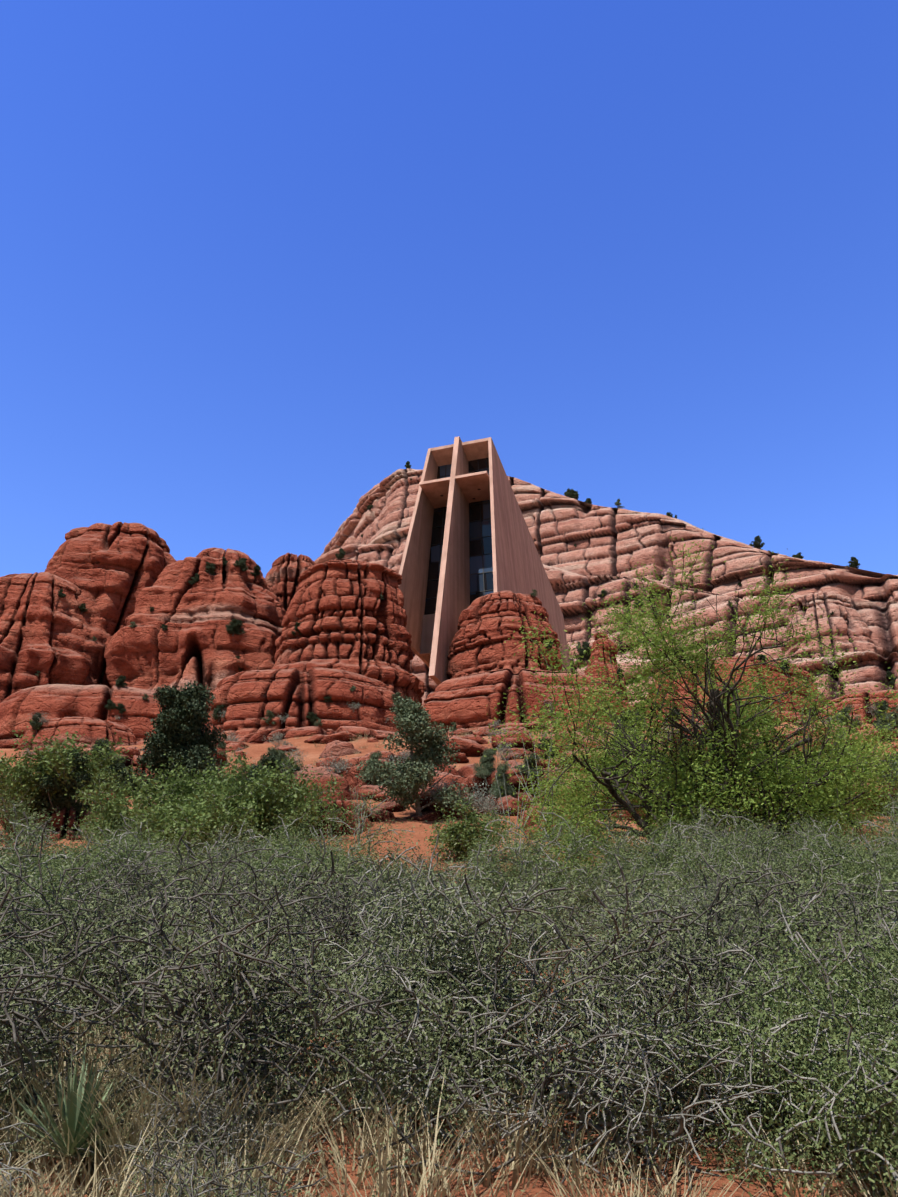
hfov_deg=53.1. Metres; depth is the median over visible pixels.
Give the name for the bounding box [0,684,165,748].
rock bench
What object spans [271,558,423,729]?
butte rock
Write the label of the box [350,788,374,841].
ocotillo
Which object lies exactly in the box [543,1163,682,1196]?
grass tuft
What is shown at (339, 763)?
grey shrub
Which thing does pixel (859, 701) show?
rock bench
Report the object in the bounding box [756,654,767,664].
juniper
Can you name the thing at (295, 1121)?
grass tuft
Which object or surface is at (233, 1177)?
grass tuft
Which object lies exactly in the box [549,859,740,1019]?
thicket bush
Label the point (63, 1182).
grass tuft
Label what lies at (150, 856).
thicket bush
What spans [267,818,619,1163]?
thicket bush
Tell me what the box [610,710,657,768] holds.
juniper
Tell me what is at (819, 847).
thicket bush
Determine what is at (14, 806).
tall thicket bush
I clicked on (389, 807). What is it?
boulder
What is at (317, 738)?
boulder
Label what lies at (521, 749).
boulder
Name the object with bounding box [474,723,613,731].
rock bench
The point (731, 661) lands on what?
rock bench
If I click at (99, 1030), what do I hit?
grass tuft
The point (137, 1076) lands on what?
grass tuft
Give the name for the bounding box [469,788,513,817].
grey shrub
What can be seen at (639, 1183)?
grass tuft
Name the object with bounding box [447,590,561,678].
butte rock
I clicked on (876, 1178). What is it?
grass tuft
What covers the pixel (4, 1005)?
thicket bush
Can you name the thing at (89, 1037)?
grass tuft
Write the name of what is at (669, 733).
grey shrub
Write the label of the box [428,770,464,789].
boulder
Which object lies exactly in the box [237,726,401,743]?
rock bench
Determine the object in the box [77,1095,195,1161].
grass tuft
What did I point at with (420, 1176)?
grass tuft
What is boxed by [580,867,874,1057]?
thicket bush
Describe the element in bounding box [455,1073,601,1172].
grass tuft
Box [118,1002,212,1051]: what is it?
grass tuft
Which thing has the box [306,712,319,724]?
slope juniper
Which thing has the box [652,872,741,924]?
thicket bush
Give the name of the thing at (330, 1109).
grass tuft
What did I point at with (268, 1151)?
grass tuft
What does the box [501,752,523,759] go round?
boulder
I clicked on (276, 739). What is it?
grey shrub
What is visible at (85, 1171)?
grass tuft
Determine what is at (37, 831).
grey shrub
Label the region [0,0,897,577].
sky
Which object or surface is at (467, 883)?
thicket bush
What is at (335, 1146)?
grass tuft
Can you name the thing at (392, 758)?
grey shrub
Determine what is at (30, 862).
thicket bush
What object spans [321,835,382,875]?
thicket bush
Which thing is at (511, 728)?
boulder
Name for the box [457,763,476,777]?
boulder
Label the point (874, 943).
thicket bush
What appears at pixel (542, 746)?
slope juniper
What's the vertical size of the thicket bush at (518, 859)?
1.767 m
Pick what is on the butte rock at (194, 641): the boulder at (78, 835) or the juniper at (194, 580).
the juniper at (194, 580)
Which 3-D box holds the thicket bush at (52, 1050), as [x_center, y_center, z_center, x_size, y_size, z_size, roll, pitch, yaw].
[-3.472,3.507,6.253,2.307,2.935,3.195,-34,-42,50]
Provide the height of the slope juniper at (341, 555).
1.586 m
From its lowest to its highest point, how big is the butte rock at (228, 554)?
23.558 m
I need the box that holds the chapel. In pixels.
[399,436,570,684]
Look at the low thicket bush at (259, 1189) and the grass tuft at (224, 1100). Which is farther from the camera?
the grass tuft at (224, 1100)
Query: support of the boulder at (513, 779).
on the terrain
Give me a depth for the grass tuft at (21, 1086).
6.13 m
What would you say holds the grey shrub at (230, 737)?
on the terrain
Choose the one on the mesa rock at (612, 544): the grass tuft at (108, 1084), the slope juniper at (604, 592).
the slope juniper at (604, 592)
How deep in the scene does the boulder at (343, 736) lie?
57.26 m
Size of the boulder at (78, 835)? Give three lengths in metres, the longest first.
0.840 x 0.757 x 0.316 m
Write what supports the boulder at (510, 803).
on the terrain
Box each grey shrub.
[14,815,53,843]
[17,748,36,756]
[27,711,49,724]
[221,731,244,741]
[262,730,290,747]
[277,713,288,723]
[285,746,306,761]
[316,751,351,773]
[348,700,360,711]
[381,750,407,768]
[393,747,410,762]
[411,775,475,807]
[452,775,500,811]
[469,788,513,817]
[481,723,510,742]
[487,721,503,726]
[491,740,522,762]
[539,697,560,711]
[657,721,688,739]
[821,710,844,728]
[866,699,877,715]
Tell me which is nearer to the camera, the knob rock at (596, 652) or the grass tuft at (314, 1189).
the grass tuft at (314, 1189)
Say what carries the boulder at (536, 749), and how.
on the terrain
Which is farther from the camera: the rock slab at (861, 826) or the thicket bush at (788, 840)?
the rock slab at (861, 826)
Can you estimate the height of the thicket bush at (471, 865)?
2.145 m
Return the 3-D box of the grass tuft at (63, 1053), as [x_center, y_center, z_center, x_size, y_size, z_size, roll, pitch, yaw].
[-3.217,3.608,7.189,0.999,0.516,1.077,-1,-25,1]
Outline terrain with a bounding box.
[0,721,897,1196]
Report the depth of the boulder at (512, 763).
38.93 m
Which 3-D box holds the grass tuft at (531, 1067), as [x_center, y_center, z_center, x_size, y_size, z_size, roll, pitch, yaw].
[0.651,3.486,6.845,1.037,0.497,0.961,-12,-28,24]
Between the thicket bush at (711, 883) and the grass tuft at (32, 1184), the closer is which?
the grass tuft at (32, 1184)
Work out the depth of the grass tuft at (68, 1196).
4.65 m
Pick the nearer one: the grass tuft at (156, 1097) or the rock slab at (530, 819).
the grass tuft at (156, 1097)
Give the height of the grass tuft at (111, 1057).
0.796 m
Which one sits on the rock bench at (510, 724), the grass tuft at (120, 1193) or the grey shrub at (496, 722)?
the grey shrub at (496, 722)
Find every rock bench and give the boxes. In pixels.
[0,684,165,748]
[17,717,136,749]
[83,746,142,754]
[204,667,400,740]
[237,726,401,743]
[404,668,635,734]
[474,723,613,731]
[645,655,822,727]
[817,690,897,723]
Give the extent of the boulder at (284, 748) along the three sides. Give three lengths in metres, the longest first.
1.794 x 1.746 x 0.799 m
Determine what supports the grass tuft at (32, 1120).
on the terrain
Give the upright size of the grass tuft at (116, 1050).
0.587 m
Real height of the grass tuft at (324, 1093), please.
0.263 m
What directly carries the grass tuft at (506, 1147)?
on the terrain
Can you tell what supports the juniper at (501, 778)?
on the terrain
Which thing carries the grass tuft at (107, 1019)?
on the terrain
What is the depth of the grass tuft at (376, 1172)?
5.34 m
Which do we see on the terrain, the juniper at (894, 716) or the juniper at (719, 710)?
the juniper at (894, 716)
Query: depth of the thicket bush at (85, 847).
16.64 m
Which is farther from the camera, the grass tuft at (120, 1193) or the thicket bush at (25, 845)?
the thicket bush at (25, 845)
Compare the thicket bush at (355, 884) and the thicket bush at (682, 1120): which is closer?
the thicket bush at (682, 1120)
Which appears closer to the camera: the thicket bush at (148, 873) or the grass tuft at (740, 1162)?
the grass tuft at (740, 1162)
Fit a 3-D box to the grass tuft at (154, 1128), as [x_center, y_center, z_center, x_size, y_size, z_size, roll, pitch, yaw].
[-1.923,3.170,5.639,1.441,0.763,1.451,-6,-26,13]
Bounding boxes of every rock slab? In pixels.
[2,805,98,842]
[107,755,156,785]
[144,734,227,765]
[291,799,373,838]
[331,751,458,791]
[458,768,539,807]
[521,805,599,841]
[662,726,707,752]
[740,733,855,774]
[781,805,885,841]
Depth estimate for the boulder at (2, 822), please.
34.20 m
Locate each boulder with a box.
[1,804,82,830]
[69,834,89,839]
[83,790,130,803]
[116,748,140,757]
[224,741,248,746]
[225,742,245,751]
[233,751,245,756]
[275,745,296,751]
[280,767,356,801]
[301,766,334,772]
[304,734,327,742]
[316,756,342,766]
[317,790,341,800]
[318,732,354,743]
[319,740,361,757]
[354,785,387,799]
[367,737,379,741]
[369,809,397,821]
[373,791,403,801]
[374,801,404,811]
[375,734,392,739]
[406,810,441,820]
[413,783,455,798]
[419,798,461,818]
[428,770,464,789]
[438,805,478,818]
[443,735,488,756]
[444,752,468,763]
[447,728,472,734]
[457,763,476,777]
[460,735,489,743]
[473,728,499,735]
[491,731,538,751]
[494,795,523,815]
[499,726,530,734]
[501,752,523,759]
[506,760,539,777]
[507,747,531,754]
[519,810,530,820]
[525,721,543,729]
[526,785,611,816]
[533,731,609,756]
[534,758,560,767]
[539,770,565,780]
[551,715,599,734]
[556,749,621,772]
[606,773,672,820]
[784,715,805,721]
[787,727,802,734]
[801,727,828,738]
[850,783,897,815]
[865,729,891,740]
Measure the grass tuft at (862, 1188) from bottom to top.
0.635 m
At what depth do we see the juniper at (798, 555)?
174.84 m
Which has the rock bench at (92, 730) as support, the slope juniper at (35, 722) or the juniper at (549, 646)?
the slope juniper at (35, 722)
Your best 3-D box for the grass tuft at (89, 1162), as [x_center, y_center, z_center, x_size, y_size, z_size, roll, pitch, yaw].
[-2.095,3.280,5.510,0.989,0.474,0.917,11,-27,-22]
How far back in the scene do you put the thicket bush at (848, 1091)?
5.34 m
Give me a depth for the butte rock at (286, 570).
115.95 m
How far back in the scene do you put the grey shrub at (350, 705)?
75.87 m
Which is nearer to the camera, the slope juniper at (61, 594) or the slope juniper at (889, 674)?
the slope juniper at (61, 594)
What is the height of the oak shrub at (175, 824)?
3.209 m
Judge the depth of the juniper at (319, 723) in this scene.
64.85 m
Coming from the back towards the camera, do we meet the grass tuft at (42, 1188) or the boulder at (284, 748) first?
the boulder at (284, 748)
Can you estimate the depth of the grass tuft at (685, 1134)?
5.67 m
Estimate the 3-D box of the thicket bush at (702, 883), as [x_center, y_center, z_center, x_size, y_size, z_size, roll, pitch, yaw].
[2.731,3.870,9.358,3.260,2.231,2.738,12,-28,-25]
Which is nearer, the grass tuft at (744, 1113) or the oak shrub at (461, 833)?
the grass tuft at (744, 1113)
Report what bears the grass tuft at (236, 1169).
on the terrain
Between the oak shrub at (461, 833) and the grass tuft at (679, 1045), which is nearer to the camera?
the grass tuft at (679, 1045)
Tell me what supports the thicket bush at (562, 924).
on the terrain
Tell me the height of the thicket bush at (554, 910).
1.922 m
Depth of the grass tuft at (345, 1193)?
4.84 m
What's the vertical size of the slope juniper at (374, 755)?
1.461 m
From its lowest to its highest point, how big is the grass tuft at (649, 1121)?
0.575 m
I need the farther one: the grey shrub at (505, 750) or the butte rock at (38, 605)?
the butte rock at (38, 605)
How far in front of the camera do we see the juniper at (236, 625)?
99.47 m
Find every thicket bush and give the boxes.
[0,791,165,885]
[0,796,207,1019]
[0,804,370,1057]
[0,806,238,921]
[0,825,77,919]
[0,826,64,884]
[0,843,107,1036]
[0,854,443,1152]
[0,860,66,916]
[0,864,126,1052]
[0,880,147,1187]
[0,928,144,1140]
[0,1059,63,1196]
[1,861,248,1031]
[23,828,158,909]
[31,836,125,873]
[32,854,197,1023]
[44,1027,309,1196]
[50,816,170,864]
[67,837,244,957]
[81,841,209,942]
[89,829,193,886]
[97,995,298,1104]
[99,1060,320,1196]
[109,1109,402,1196]
[118,814,792,1196]
[119,838,299,947]
[129,1154,243,1196]
[166,863,539,1125]
[167,861,259,941]
[172,814,306,899]
[176,785,426,920]
[186,841,362,975]
[208,822,320,864]
[225,856,339,921]
[254,850,422,1009]
[262,865,399,980]
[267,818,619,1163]
[285,866,398,961]
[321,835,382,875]
[325,862,552,988]
[342,843,449,906]
[344,850,490,935]
[373,845,446,883]
[424,803,618,948]
[437,849,507,904]
[437,865,499,919]
[446,923,804,1193]
[450,866,605,971]
[465,851,642,934]
[494,855,574,887]
[502,864,599,945]
[511,841,870,1136]
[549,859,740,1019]
[558,804,714,929]
[561,922,697,1042]
[565,859,831,984]
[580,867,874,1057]
[584,843,897,1196]
[590,868,670,906]
[594,838,705,917]
[598,850,861,1006]
[636,805,801,924]
[639,798,776,889]
[643,805,827,880]
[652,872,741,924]
[653,962,800,1129]
[670,945,897,1150]
[676,833,804,880]
[685,827,789,864]
[686,863,897,1020]
[692,845,897,962]
[706,960,783,1003]
[721,812,890,880]
[725,856,846,917]
[728,820,818,862]
[736,807,897,924]
[743,783,897,939]
[743,885,897,1049]
[754,858,897,989]
[778,870,897,954]
[803,904,897,1192]
[806,917,897,969]
[822,859,897,980]
[845,818,884,850]
[850,793,897,895]
[860,805,897,861]
[875,806,897,857]
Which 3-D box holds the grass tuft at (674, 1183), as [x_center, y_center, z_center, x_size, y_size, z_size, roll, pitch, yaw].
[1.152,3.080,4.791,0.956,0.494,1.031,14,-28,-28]
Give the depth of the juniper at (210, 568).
104.54 m
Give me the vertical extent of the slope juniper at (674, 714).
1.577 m
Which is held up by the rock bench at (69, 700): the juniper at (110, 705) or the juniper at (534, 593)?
the juniper at (110, 705)
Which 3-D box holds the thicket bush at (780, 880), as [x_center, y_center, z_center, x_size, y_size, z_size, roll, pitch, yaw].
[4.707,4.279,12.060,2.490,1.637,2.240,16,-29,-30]
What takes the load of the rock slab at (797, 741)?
on the terrain
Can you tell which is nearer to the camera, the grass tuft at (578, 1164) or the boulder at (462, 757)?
the grass tuft at (578, 1164)
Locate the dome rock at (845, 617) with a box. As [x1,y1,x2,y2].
[781,591,884,662]
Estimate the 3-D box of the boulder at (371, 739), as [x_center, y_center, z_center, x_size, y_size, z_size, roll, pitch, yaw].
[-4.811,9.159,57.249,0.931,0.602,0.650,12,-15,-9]
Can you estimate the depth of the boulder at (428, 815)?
29.57 m
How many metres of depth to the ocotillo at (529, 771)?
31.10 m
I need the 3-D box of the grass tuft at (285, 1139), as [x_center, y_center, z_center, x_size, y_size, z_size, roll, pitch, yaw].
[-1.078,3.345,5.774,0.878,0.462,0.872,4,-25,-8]
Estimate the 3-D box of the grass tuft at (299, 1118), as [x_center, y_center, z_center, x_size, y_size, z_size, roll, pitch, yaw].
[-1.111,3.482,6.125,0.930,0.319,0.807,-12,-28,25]
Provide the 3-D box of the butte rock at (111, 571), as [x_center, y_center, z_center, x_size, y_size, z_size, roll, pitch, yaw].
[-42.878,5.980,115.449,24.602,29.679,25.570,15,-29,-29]
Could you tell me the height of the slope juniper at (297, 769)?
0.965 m
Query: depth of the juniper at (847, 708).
51.87 m
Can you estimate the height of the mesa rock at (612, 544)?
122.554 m
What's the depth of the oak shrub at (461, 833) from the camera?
24.50 m
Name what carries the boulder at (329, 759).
on the terrain
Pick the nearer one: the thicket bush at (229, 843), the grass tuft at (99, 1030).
the grass tuft at (99, 1030)
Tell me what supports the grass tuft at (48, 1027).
on the terrain
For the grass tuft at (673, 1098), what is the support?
on the terrain
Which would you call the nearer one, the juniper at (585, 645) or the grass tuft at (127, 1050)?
the grass tuft at (127, 1050)
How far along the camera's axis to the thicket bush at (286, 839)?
17.92 m
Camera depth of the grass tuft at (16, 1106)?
5.80 m
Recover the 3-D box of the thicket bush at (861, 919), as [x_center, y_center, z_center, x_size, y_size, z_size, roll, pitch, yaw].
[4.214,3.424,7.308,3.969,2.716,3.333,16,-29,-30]
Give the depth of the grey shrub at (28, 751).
63.56 m
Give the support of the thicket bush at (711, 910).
on the terrain
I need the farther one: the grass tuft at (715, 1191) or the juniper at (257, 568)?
the juniper at (257, 568)
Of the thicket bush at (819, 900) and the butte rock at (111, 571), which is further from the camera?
the butte rock at (111, 571)
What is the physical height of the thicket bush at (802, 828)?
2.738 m
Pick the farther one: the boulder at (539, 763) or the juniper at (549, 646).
the juniper at (549, 646)
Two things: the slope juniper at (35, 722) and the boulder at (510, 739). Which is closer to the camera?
the boulder at (510, 739)
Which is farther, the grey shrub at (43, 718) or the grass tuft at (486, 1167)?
the grey shrub at (43, 718)
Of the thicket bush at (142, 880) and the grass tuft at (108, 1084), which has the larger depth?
the thicket bush at (142, 880)
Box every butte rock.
[0,572,92,702]
[20,522,176,688]
[104,556,285,711]
[196,547,262,575]
[265,553,315,610]
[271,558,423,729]
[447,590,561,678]
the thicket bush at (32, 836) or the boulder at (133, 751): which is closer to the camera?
the thicket bush at (32, 836)
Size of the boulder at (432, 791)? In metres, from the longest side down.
2.324 x 2.094 x 0.873 m
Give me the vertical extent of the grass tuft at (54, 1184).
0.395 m
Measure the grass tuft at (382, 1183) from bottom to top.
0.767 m
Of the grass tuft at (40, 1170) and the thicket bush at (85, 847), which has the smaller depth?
the grass tuft at (40, 1170)
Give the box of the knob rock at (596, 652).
[584,632,628,701]
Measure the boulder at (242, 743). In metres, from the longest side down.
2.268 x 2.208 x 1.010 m
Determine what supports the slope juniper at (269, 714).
on the rock bench at (252, 697)
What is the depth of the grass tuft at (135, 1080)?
6.33 m
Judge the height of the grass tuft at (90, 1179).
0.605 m
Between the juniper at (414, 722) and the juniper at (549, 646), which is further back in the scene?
the juniper at (549, 646)
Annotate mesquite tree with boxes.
[474,528,897,884]
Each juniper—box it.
[29,713,41,732]
[33,749,98,829]
[58,589,65,597]
[79,603,87,613]
[90,738,130,783]
[104,699,116,710]
[115,675,127,686]
[116,681,226,807]
[117,703,125,716]
[188,573,198,584]
[205,562,215,574]
[211,703,226,721]
[213,742,228,757]
[222,557,227,566]
[225,619,245,635]
[233,558,247,571]
[244,753,284,794]
[250,564,260,577]
[262,710,275,724]
[267,747,305,781]
[287,767,300,781]
[291,622,301,635]
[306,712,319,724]
[314,719,321,726]
[323,696,331,703]
[335,548,344,558]
[355,695,474,815]
[361,751,386,785]
[392,692,400,700]
[405,461,411,468]
[450,722,456,730]
[473,747,496,787]
[488,763,517,798]
[511,752,555,791]
[530,589,536,596]
[536,738,558,758]
[546,640,552,648]
[569,490,578,499]
[576,642,591,662]
[597,590,606,598]
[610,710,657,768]
[614,498,623,509]
[617,667,623,680]
[665,706,681,719]
[703,698,734,725]
[751,536,764,548]
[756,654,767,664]
[781,660,789,669]
[792,552,802,558]
[831,704,862,736]
[846,557,860,568]
[862,703,897,794]
[871,700,896,727]
[872,712,891,732]
[886,671,891,682]
[889,676,896,686]
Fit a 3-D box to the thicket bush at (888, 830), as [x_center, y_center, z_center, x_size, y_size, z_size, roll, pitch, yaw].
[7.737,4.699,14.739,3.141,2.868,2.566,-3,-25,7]
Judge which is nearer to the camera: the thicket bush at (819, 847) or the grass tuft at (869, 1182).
the grass tuft at (869, 1182)
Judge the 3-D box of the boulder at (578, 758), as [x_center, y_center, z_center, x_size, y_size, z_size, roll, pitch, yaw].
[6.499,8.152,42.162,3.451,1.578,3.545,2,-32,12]
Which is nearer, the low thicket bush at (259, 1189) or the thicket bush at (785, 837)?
the low thicket bush at (259, 1189)
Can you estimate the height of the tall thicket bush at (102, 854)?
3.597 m
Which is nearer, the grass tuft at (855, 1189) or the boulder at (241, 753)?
the grass tuft at (855, 1189)
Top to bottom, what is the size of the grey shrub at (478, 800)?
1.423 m
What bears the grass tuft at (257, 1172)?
on the terrain
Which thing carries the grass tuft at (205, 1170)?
on the terrain
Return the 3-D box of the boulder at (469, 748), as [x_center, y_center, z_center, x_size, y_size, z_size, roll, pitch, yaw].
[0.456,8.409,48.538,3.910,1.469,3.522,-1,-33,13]
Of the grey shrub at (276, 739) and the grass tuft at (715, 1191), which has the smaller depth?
the grass tuft at (715, 1191)
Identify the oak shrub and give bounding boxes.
[0,719,137,825]
[0,751,67,826]
[64,756,240,841]
[74,761,140,802]
[74,776,174,856]
[109,781,268,874]
[138,747,278,812]
[182,750,334,853]
[253,770,354,840]
[425,798,530,861]
[759,750,845,824]
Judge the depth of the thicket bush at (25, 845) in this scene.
15.65 m
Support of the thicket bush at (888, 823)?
on the terrain
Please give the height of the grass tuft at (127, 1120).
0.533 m
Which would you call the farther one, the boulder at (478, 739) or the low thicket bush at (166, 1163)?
the boulder at (478, 739)
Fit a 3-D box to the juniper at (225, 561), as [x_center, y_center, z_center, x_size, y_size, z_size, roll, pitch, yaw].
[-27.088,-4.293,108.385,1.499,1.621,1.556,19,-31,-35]
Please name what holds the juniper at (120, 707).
on the rock bench at (69, 700)
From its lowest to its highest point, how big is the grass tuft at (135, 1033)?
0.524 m
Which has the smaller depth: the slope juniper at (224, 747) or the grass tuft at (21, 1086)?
the grass tuft at (21, 1086)
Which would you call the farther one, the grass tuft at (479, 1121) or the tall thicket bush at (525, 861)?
the tall thicket bush at (525, 861)
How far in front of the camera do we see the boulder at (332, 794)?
33.89 m
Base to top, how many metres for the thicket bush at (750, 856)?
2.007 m
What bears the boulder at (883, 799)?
on the terrain
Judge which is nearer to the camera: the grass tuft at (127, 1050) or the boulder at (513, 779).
the grass tuft at (127, 1050)
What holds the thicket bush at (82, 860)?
on the terrain
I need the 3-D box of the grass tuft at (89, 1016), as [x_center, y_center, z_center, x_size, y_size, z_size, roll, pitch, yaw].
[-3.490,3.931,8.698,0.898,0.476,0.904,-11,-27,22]
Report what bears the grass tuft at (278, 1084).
on the terrain
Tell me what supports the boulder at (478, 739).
on the terrain
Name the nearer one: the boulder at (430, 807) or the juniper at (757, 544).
the boulder at (430, 807)
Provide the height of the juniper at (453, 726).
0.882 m
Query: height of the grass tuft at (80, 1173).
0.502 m
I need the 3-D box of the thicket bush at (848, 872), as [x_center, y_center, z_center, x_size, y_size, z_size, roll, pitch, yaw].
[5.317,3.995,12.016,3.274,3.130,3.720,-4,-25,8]
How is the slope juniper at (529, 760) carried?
on the boulder at (513, 779)
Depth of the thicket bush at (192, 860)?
12.65 m
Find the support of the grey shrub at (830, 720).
on the terrain
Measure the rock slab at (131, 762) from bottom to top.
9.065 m
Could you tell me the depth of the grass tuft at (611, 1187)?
5.00 m
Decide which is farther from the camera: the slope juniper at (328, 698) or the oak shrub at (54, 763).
the slope juniper at (328, 698)
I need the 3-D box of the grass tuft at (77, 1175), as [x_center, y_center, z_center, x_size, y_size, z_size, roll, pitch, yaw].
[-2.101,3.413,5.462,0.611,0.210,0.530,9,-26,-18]
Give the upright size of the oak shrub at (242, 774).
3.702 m
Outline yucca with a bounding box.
[0,1039,167,1157]
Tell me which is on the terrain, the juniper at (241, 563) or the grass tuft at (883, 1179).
the grass tuft at (883, 1179)
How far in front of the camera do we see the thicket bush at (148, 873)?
9.86 m
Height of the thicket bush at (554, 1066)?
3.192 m
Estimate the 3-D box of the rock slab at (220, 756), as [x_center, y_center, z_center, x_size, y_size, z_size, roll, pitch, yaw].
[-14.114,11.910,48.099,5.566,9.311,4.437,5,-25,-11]
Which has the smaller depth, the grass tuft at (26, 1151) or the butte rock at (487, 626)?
the grass tuft at (26, 1151)
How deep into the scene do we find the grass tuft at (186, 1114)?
5.44 m
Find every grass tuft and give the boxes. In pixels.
[0,1020,176,1137]
[0,1028,173,1132]
[0,1045,151,1157]
[0,1050,61,1121]
[0,1057,138,1168]
[0,1068,59,1167]
[0,1068,72,1143]
[0,1078,61,1147]
[0,1095,41,1154]
[0,1098,142,1164]
[0,1105,60,1166]
[0,1118,208,1196]
[0,1119,67,1178]
[0,1121,187,1196]
[0,1127,43,1195]
[0,1139,72,1196]
[0,1147,38,1193]
[0,1165,171,1196]
[0,1176,110,1196]
[1,1114,113,1185]
[1,1117,84,1196]
[2,1137,62,1170]
[3,1004,87,1073]
[3,1075,77,1150]
[3,1136,104,1196]
[5,1126,161,1196]
[9,1047,208,1164]
[10,1056,110,1129]
[13,1173,165,1196]
[14,1096,194,1194]
[19,1029,224,1141]
[19,1152,114,1196]
[23,1033,110,1076]
[24,1057,242,1179]
[25,1014,123,1066]
[29,1138,161,1196]
[34,1090,170,1182]
[36,1067,154,1116]
[49,1159,112,1196]
[50,1011,156,1069]
[50,1040,271,1182]
[51,1039,271,1179]
[51,1066,224,1153]
[52,1008,161,1079]
[55,1073,186,1165]
[57,1029,220,1126]
[60,1111,279,1196]
[61,1152,128,1183]
[66,998,205,1103]
[70,992,153,1038]
[70,995,109,1029]
[71,1017,126,1043]
[75,1018,165,1084]
[77,1025,207,1093]
[77,1027,168,1078]
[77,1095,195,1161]
[80,1048,183,1113]
[91,1031,300,1166]
[91,1095,288,1196]
[106,1008,177,1062]
[109,1012,204,1056]
[113,1039,338,1176]
[115,1042,268,1129]
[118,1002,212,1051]
[126,1067,331,1194]
[132,1154,248,1196]
[136,1111,298,1196]
[140,1057,279,1144]
[141,1091,333,1196]
[154,1079,317,1176]
[174,1041,300,1116]
[176,1146,301,1196]
[191,1062,368,1183]
[194,1110,329,1184]
[229,1122,361,1196]
[235,1082,340,1163]
[236,1048,338,1115]
[236,1086,356,1140]
[240,1059,447,1190]
[247,1017,344,1115]
[250,1095,338,1144]
[251,1068,507,1196]
[257,1174,364,1196]
[258,1093,330,1132]
[273,1060,434,1148]
[276,1039,323,1089]
[277,1071,358,1107]
[279,1141,432,1196]
[290,1090,360,1125]
[306,1074,425,1162]
[322,1121,545,1196]
[335,1117,434,1182]
[340,1077,513,1179]
[344,1083,509,1196]
[402,1135,553,1196]
[408,1067,569,1187]
[441,1094,498,1129]
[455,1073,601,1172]
[459,1076,557,1154]
[462,1041,558,1106]
[476,1094,657,1191]
[493,1042,580,1090]
[493,1148,725,1196]
[494,751,503,764]
[500,1128,561,1165]
[509,1153,765,1196]
[513,1117,680,1196]
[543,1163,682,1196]
[555,1153,683,1196]
[579,1127,709,1178]
[584,1134,750,1196]
[590,1053,710,1137]
[592,1167,685,1196]
[601,1065,716,1156]
[605,966,709,1042]
[619,1174,767,1196]
[621,1146,742,1196]
[622,992,735,1078]
[625,1070,730,1123]
[633,1056,731,1106]
[657,1044,779,1134]
[658,1119,706,1148]
[675,1116,806,1176]
[711,1102,874,1196]
[788,1124,897,1196]
[805,1160,892,1196]
[813,1166,897,1196]
[818,1138,896,1196]
[853,1158,897,1196]
[860,1114,897,1170]
[860,1161,895,1194]
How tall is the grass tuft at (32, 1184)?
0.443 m
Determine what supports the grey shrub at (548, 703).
on the rock bench at (463, 701)
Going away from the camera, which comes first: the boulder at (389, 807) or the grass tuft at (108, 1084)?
the grass tuft at (108, 1084)
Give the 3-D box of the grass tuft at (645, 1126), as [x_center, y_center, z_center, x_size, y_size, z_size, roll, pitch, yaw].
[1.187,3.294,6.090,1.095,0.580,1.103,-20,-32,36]
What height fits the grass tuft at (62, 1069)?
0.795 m
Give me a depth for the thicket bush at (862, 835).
14.90 m
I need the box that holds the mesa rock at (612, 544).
[314,468,897,716]
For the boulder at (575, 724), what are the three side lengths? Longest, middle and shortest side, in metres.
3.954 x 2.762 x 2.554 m
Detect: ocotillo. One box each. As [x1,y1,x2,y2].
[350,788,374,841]
[472,772,539,853]
[496,738,571,802]
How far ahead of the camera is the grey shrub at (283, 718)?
75.17 m
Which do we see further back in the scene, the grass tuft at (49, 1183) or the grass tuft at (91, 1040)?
the grass tuft at (91, 1040)
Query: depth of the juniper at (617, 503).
191.50 m
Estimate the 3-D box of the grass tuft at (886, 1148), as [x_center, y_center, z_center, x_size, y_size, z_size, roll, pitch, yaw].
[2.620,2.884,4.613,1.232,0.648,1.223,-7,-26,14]
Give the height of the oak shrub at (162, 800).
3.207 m
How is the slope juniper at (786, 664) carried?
on the rock bench at (731, 661)
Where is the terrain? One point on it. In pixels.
(312, 751)
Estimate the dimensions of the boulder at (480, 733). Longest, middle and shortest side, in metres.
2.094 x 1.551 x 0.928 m
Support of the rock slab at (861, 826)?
on the terrain
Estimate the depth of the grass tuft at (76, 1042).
7.39 m
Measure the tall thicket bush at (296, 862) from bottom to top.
3.678 m
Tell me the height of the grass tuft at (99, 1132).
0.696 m
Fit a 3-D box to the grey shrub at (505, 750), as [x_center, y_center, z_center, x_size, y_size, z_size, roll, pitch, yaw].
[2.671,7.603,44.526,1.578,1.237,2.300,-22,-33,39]
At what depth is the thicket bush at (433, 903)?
10.52 m
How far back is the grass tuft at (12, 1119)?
5.54 m
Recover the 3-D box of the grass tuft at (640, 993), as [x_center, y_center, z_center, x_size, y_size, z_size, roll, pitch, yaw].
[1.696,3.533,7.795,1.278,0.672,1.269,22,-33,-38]
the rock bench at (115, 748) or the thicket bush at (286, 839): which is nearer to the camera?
the thicket bush at (286, 839)
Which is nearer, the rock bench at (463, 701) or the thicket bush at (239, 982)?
the thicket bush at (239, 982)
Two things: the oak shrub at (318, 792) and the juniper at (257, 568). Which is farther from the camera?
the juniper at (257, 568)
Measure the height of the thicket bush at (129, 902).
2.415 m

